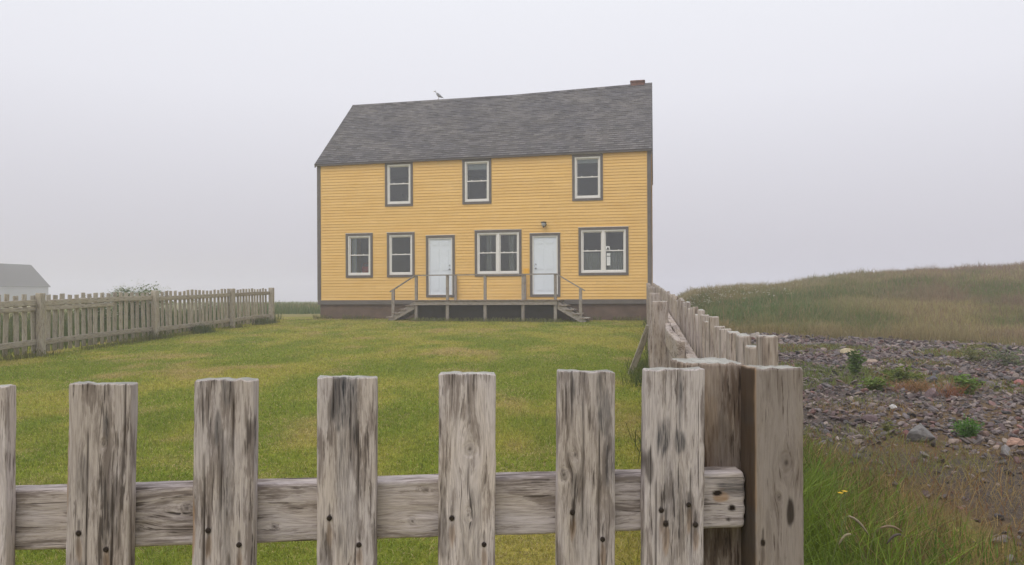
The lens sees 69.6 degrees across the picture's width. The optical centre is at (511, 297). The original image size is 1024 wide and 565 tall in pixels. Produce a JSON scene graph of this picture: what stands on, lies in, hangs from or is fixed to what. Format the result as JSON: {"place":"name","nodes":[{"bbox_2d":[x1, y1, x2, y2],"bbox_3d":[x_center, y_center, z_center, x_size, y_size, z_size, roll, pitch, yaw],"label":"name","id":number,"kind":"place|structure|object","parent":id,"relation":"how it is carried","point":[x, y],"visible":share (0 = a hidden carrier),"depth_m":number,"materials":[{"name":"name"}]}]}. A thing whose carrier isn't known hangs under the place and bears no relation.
{"place":"outdoors","nodes":[
{"label":"outdoors","id":0,"kind":"place"},
{"bbox_2d":[0,318,647,564],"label":"lawn grass","id":1,"kind":"structure","parent":0,"point":[155,425],"depth_m":9.73,"materials":[{"name":"green plant"}]},
{"bbox_2d":[362,263,368,272],"bbox_3d":[-5.414,-0.980,27.384,0.340,0.607,0.340,0,0,11],"label":"red container","id":2,"kind":"object","parent":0,"point":[365,269],"visible":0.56,"depth_m":27.23,"materials":[{"name":"plastic"}]},
{"bbox_2d":[0,284,1023,564],"bbox_3d":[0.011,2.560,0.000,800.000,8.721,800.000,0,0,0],"label":"ground","id":3,"kind":"structure","parent":0,"point":[998,524],"depth_m":7.40,"materials":[{"name":"green plant"}]},
{"bbox_2d":[0,263,50,301],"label":"grey roofed house","id":4,"kind":"structure","parent":3,"relation":"on","point":[18,280],"depth_m":120.23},
{"bbox_2d":[72,295,112,328],"bbox_3d":[-10.704,0.479,18.991,1.238,1.112,0.931,0,0,14],"label":"flowering shrub","id":5,"kind":"object","parent":3,"relation":"on","point":[105,315],"visible":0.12,"depth_m":18.81,"materials":[{"name":"green plant"}]},
{"bbox_2d":[0,288,273,356],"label":"picket fence","id":6,"kind":"object","parent":3,"relation":"on","point":[40,308],"visible":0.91,"depth_m":16.40,"materials":[{"name":"grey wood"}]},
{"bbox_2d":[99,279,197,327],"bbox_3d":[-10.974,0.224,21.680,2.537,1.499,2.193,0,0,22],"label":"flowering shrub","id":7,"kind":"object","parent":3,"relation":"on","point":[122,289],"visible":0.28,"depth_m":21.26,"materials":[{"name":"green plant"}]},
{"bbox_2d":[182,299,212,319],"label":"flowering shrub","id":8,"kind":"object","parent":3,"relation":"on","point":[201,309],"visible":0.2,"depth_m":22.77,"materials":[{"name":"green plant"}]},
{"bbox_2d":[0,357,803,564],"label":"picket fence","id":9,"kind":"object","parent":3,"relation":"on","point":[716,478],"visible":1,"depth_m":1.12,"materials":[{"name":"grey wood"}]},
{"bbox_2d":[314,80,652,320],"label":"yellow house","id":10,"kind":"structure","parent":3,"relation":"on","point":[374,162],"depth_m":26.58,"materials":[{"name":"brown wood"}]},
{"bbox_2d":[352,238,356,272],"bbox_3d":[-5.852,-1.534,27.319,0.190,1.520,0.061,0,0,11],"label":"side curtain","id":11,"kind":"object","parent":10,"relation":"hanging from","point":[354,258],"visible":1,"depth_m":27.33,"materials":[{"name":"white fabric"}]},
{"bbox_2d":[345,233,372,277],"bbox_3d":[-5.612,-1.540,27.089,1.074,1.639,0.114,0,0,11],"label":"window","id":12,"kind":"structure","parent":10,"relation":"in","point":[348,235],"depth_m":27.07,"materials":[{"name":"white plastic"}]},
{"bbox_2d":[385,162,412,206],"bbox_3d":[-4.106,-4.112,26.794,1.060,1.610,0.106,0,0,11],"label":"window","id":13,"kind":"structure","parent":10,"relation":"in","point":[402,164],"depth_m":26.77,"materials":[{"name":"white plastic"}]},
{"bbox_2d":[386,232,414,276],"bbox_3d":[-4.037,-1.547,26.779,1.074,1.639,0.114,0,0,11],"label":"window","id":14,"kind":"structure","parent":10,"relation":"in","point":[390,235],"depth_m":26.75,"materials":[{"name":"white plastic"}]},
{"bbox_2d":[425,235,454,296],"bbox_3d":[-2.568,-1.118,26.483,1.094,2.239,0.117,0,0,11],"label":"door","id":15,"kind":"structure","parent":10,"relation":"in","point":[440,249],"depth_m":26.50,"materials":[{"name":"white paint"}]},
{"bbox_2d":[462,158,490,203],"bbox_3d":[-1.246,-4.125,26.231,1.060,1.610,0.106,0,0,11],"label":"window","id":16,"kind":"structure","parent":10,"relation":"in","point":[465,162],"depth_m":26.21,"materials":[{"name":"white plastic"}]},
{"bbox_2d":[468,164,486,169],"bbox_3d":[-1.219,-4.702,26.385,0.770,0.274,0.061,0,0,11],"label":"roller blind","id":17,"kind":"object","parent":10,"relation":"attached to","point":[477,166],"visible":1,"depth_m":26.36,"materials":[{"name":"white fabric"}]},
{"bbox_2d":[486,235,491,270],"bbox_3d":[-0.820,-1.546,26.348,0.220,1.540,0.061,0,0,11],"label":"tied curtain","id":18,"kind":"object","parent":10,"relation":"hanging from","point":[489,249],"visible":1,"depth_m":26.34,"materials":[{"name":"grey fabric"}]},
{"bbox_2d":[474,229,521,275],"bbox_3d":[-0.491,-1.567,26.080,1.714,1.649,0.114,0,0,11],"label":"window","id":19,"kind":"structure","parent":10,"relation":"in","point":[517,232],"depth_m":26.06,"materials":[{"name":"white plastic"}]},
{"bbox_2d":[508,235,514,270],"bbox_3d":[-0.020,-1.550,26.191,0.230,1.540,0.061,0,0,11],"label":"tied curtain","id":20,"kind":"object","parent":10,"relation":"hanging from","point":[511,255],"visible":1,"depth_m":26.20,"materials":[{"name":"grey fabric"}]},
{"bbox_2d":[530,232,559,296],"bbox_3d":[1.156,-1.135,25.750,1.094,2.239,0.117,0,0,11],"label":"door","id":21,"kind":"structure","parent":10,"relation":"in","point":[544,247],"depth_m":25.76,"materials":[{"name":"white paint"}]},
{"bbox_2d":[577,159,597,163],"bbox_3d":[2.642,-4.759,25.625,0.780,0.194,0.061,0,0,11],"label":"roller blind","id":22,"kind":"object","parent":10,"relation":"attached to","point":[588,161],"visible":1,"depth_m":25.60,"materials":[{"name":"white fabric"}]},
{"bbox_2d":[572,153,602,200],"bbox_3d":[2.613,-4.149,25.467,1.084,1.624,0.114,0,0,11],"label":"window","id":23,"kind":"structure","parent":10,"relation":"in","point":[599,156],"depth_m":25.44,"materials":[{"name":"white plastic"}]},
{"bbox_2d":[584,253,600,269],"bbox_3d":[2.795,-1.207,25.596,0.640,0.670,0.062,0,0,11],"label":"lace curtain","id":24,"kind":"object","parent":10,"relation":"hanging from","point":[592,261],"visible":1,"depth_m":25.60,"materials":[{"name":"grey fabric"}]},
{"bbox_2d":[578,226,628,274],"bbox_3d":[3.149,-1.593,25.363,1.734,1.669,0.114,0,0,11],"label":"window","id":25,"kind":"structure","parent":10,"relation":"in","point":[581,230],"depth_m":25.34,"materials":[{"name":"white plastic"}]},
{"bbox_2d":[606,252,622,269],"bbox_3d":[3.570,-1.211,25.444,0.660,0.670,0.061,0,0,11],"label":"lace curtain","id":26,"kind":"object","parent":10,"relation":"hanging from","point":[616,260],"visible":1,"depth_m":25.43,"materials":[{"name":"grey fabric"}]},
{"bbox_2d":[386,273,590,321],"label":"porch deck","id":27,"kind":"structure","parent":3,"relation":"on","point":[485,308],"depth_m":24.89,"materials":[{"name":"grey wood"}]},
{"bbox_2d":[628,283,778,373],"bbox_3d":[2.360,0.502,13.011,0.556,1.940,23.782,0,0,10],"label":"picket fence","id":28,"kind":"object","parent":3,"relation":"on","point":[675,327],"visible":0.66,"depth_m":3.46,"materials":[{"name":"grey wood"}]},
{"bbox_2d":[748,332,759,337],"bbox_3d":[5.591,0.914,17.064,0.290,0.226,0.184,0,0,18],"label":"stone","id":29,"kind":"object","parent":3,"relation":"on","point":[754,335],"visible":0.39,"depth_m":16.99,"materials":[{"name":"grey stone"}]},
{"bbox_2d":[838,492,843,564],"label":"buttercup","id":30,"kind":"object","parent":3,"relation":"on","point":[841,519],"visible":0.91,"depth_m":2.90,"materials":[{"name":"green plant"}]},
{"bbox_2d":[842,490,846,560],"bbox_3d":[1.313,1.054,2.900,0.022,0.582,0.023,0,0,0],"label":"buttercup","id":31,"kind":"object","parent":3,"relation":"on","point":[844,491],"visible":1,"depth_m":2.90,"materials":[{"name":"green plant"}]},
{"bbox_2d":[831,515,868,564],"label":"grass stalk","id":32,"kind":"object","parent":3,"relation":"on","point":[859,523],"depth_m":2.55,"materials":[{"name":"beige plant"}]},
{"bbox_2d":[840,348,859,354],"bbox_3d":[6.140,1.018,13.373,0.336,0.183,0.209,0,0,31],"label":"stone","id":33,"kind":"object","parent":3,"relation":"on","point":[844,350],"visible":0.47,"depth_m":13.36,"materials":[{"name":"beige stone"}]},
{"bbox_2d":[677,260,1023,346],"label":"hill grass","id":34,"kind":"structure","parent":3,"relation":"on","point":[861,306],"depth_m":22.94,"materials":[{"name":"green plant"}]},
{"bbox_2d":[690,284,785,304],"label":"wild flowers","id":35,"kind":"object","parent":34,"relation":"on","point":[724,292],"visible":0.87,"depth_m":27.96,"materials":[{"name":"green plant"}]},
{"bbox_2d":[838,533,866,564],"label":"grass stalk","id":36,"kind":"object","parent":3,"relation":"on","point":[844,536],"depth_m":2.50,"materials":[{"name":"beige plant"}]},
{"bbox_2d":[846,348,866,375],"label":"weed","id":37,"kind":"object","parent":3,"relation":"on","point":[854,360],"visible":0.93,"depth_m":10.59,"materials":[{"name":"green plant"}]},
{"bbox_2d":[861,414,877,421],"bbox_3d":[3.496,1.179,7.137,0.170,0.089,0.167,0,0,-42],"label":"stone","id":38,"kind":"object","parent":3,"relation":"on","point":[868,417],"visible":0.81,"depth_m":7.09,"materials":[{"name":"grey stone"}]},
{"bbox_2d":[866,359,877,362],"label":"stone","id":39,"kind":"object","parent":3,"relation":"on","point":[872,360],"visible":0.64,"depth_m":12.03,"materials":[{"name":"stone"}]},
{"bbox_2d":[853,375,894,390],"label":"weed","id":40,"kind":"object","parent":3,"relation":"on","point":[871,384],"visible":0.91,"depth_m":9.09,"materials":[{"name":"green plant"}]},
{"bbox_2d":[864,525,902,564],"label":"grass stalk","id":41,"kind":"object","parent":3,"relation":"on","point":[889,526],"depth_m":2.60,"materials":[{"name":"beige plant"}]},
{"bbox_2d":[881,416,896,432],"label":"weed","id":42,"kind":"object","parent":3,"relation":"on","point":[886,427],"visible":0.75,"depth_m":6.65,"materials":[{"name":"green plant"}]},
{"bbox_2d":[887,533,916,564],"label":"grass stalk","id":43,"kind":"object","parent":3,"relation":"on","point":[893,536],"depth_m":2.55,"materials":[{"name":"beige plant"}]},
{"bbox_2d":[881,363,925,382],"bbox_3d":[5.241,1.024,9.855,0.561,0.300,0.538,0,0,25],"label":"weed","id":44,"kind":"object","parent":3,"relation":"on","point":[898,375],"visible":0.84,"depth_m":9.83,"materials":[{"name":"green plant"}]},
{"bbox_2d":[903,429,908,439],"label":"stone","id":45,"kind":"object","parent":3,"relation":"on","point":[906,432],"visible":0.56,"depth_m":6.33,"materials":[{"name":"grey stone"}]},
{"bbox_2d":[874,378,951,392],"bbox_3d":[4.946,1.080,9.167,1.286,0.197,0.874,0,0,0],"label":"dry grass tuft","id":46,"kind":"object","parent":3,"relation":"on","point":[915,387],"visible":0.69,"depth_m":9.11,"materials":[{"name":"brown plant"}]},
{"bbox_2d":[907,423,935,441],"bbox_3d":[3.496,1.181,6.288,0.222,0.203,0.139,0,0,28],"label":"stone","id":47,"kind":"object","parent":3,"relation":"on","point":[920,431],"visible":0.78,"depth_m":6.25,"materials":[{"name":"grey stone"}]},
{"bbox_2d":[924,388,936,397],"bbox_3d":[4.949,1.153,8.671,0.130,0.177,0.118,0,0,6],"label":"stone","id":48,"kind":"object","parent":3,"relation":"on","point":[931,392],"visible":0.75,"depth_m":8.65,"materials":[{"name":"grey stone"}]},
{"bbox_2d":[926,376,937,382],"bbox_3d":[5.617,1.112,9.841,0.154,0.128,0.128,0,0,-12],"label":"stone","id":49,"kind":"object","parent":3,"relation":"on","point":[931,378],"visible":0.63,"depth_m":9.80,"materials":[{"name":"grey stone"}]},
{"bbox_2d":[927,378,983,397],"bbox_3d":[5.183,1.059,8.591,1.103,0.254,1.100,0,0,30],"label":"dry grass tuft","id":50,"kind":"object","parent":3,"relation":"on","point":[954,392],"visible":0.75,"depth_m":8.63,"materials":[{"name":"brown plant"}]},
{"bbox_2d":[952,374,985,394],"bbox_3d":[5.481,1.054,8.841,0.332,0.279,0.282,0,0,0],"label":"weed","id":51,"kind":"object","parent":3,"relation":"on","point":[964,381],"visible":0.8,"depth_m":8.83,"materials":[{"name":"green plant"}]},
{"bbox_2d":[957,339,999,361],"bbox_3d":[7.705,0.900,12.220,0.671,0.409,0.770,0,0,35],"label":"weed","id":52,"kind":"object","parent":3,"relation":"on","point":[971,353],"visible":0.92,"depth_m":12.19,"materials":[{"name":"green plant"}]},
{"bbox_2d":[977,431,988,436],"bbox_3d":[4.149,1.205,6.482,0.069,0.070,0.090,0,0,-40],"label":"stone","id":53,"kind":"object","parent":3,"relation":"on","point":[984,433],"visible":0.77,"depth_m":6.45,"materials":[{"name":"grey stone"}]},
{"bbox_2d":[983,344,1023,365],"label":"weed","id":54,"kind":"object","parent":3,"relation":"on","point":[998,356],"visible":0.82,"depth_m":11.63,"materials":[{"name":"green plant"}]},
{"bbox_2d":[1001,444,1010,454],"bbox_3d":[3.852,1.224,5.745,0.070,0.149,0.166,0,0,34],"label":"stone","id":55,"kind":"object","parent":3,"relation":"on","point":[1005,448],"visible":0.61,"depth_m":5.72,"materials":[{"name":"grey stone"}]},
{"bbox_2d":[1006,437,1023,446],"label":"stone","id":56,"kind":"object","parent":3,"relation":"on","point":[1011,441],"visible":0.92,"depth_m":6.07,"materials":[{"name":"pink stone"}]},
{"bbox_2d":[1014,379,1023,385],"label":"stone","id":57,"kind":"object","parent":3,"relation":"on","point":[1019,380],"visible":0.55,"depth_m":9.48,"materials":[{"name":"stone"}]},
{"bbox_2d":[0,300,1023,564],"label":"long grass","id":58,"kind":"structure","parent":0,"point":[826,510],"depth_m":4.38,"materials":[{"name":"green plant"}]},
{"bbox_2d":[0,0,1023,302],"label":"sky","id":59,"kind":"structure","parent":0,"point":[177,145],"materials":[{"name":"white"}]},
{"bbox_2d":[746,331,1023,564],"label":"gravel","id":60,"kind":"structure","parent":0,"point":[822,358],"depth_m":8.52,"materials":[{"name":"grey gravel"}]},
{"bbox_2d":[950,414,984,437],"bbox_3d":[3.988,1.137,6.449,0.278,0.225,0.290,0,0,31],"label":"weed","id":61,"kind":"object","parent":60,"relation":"on","point":[967,430],"visible":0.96,"depth_m":6.43,"materials":[{"name":"green plant"}]}
]}

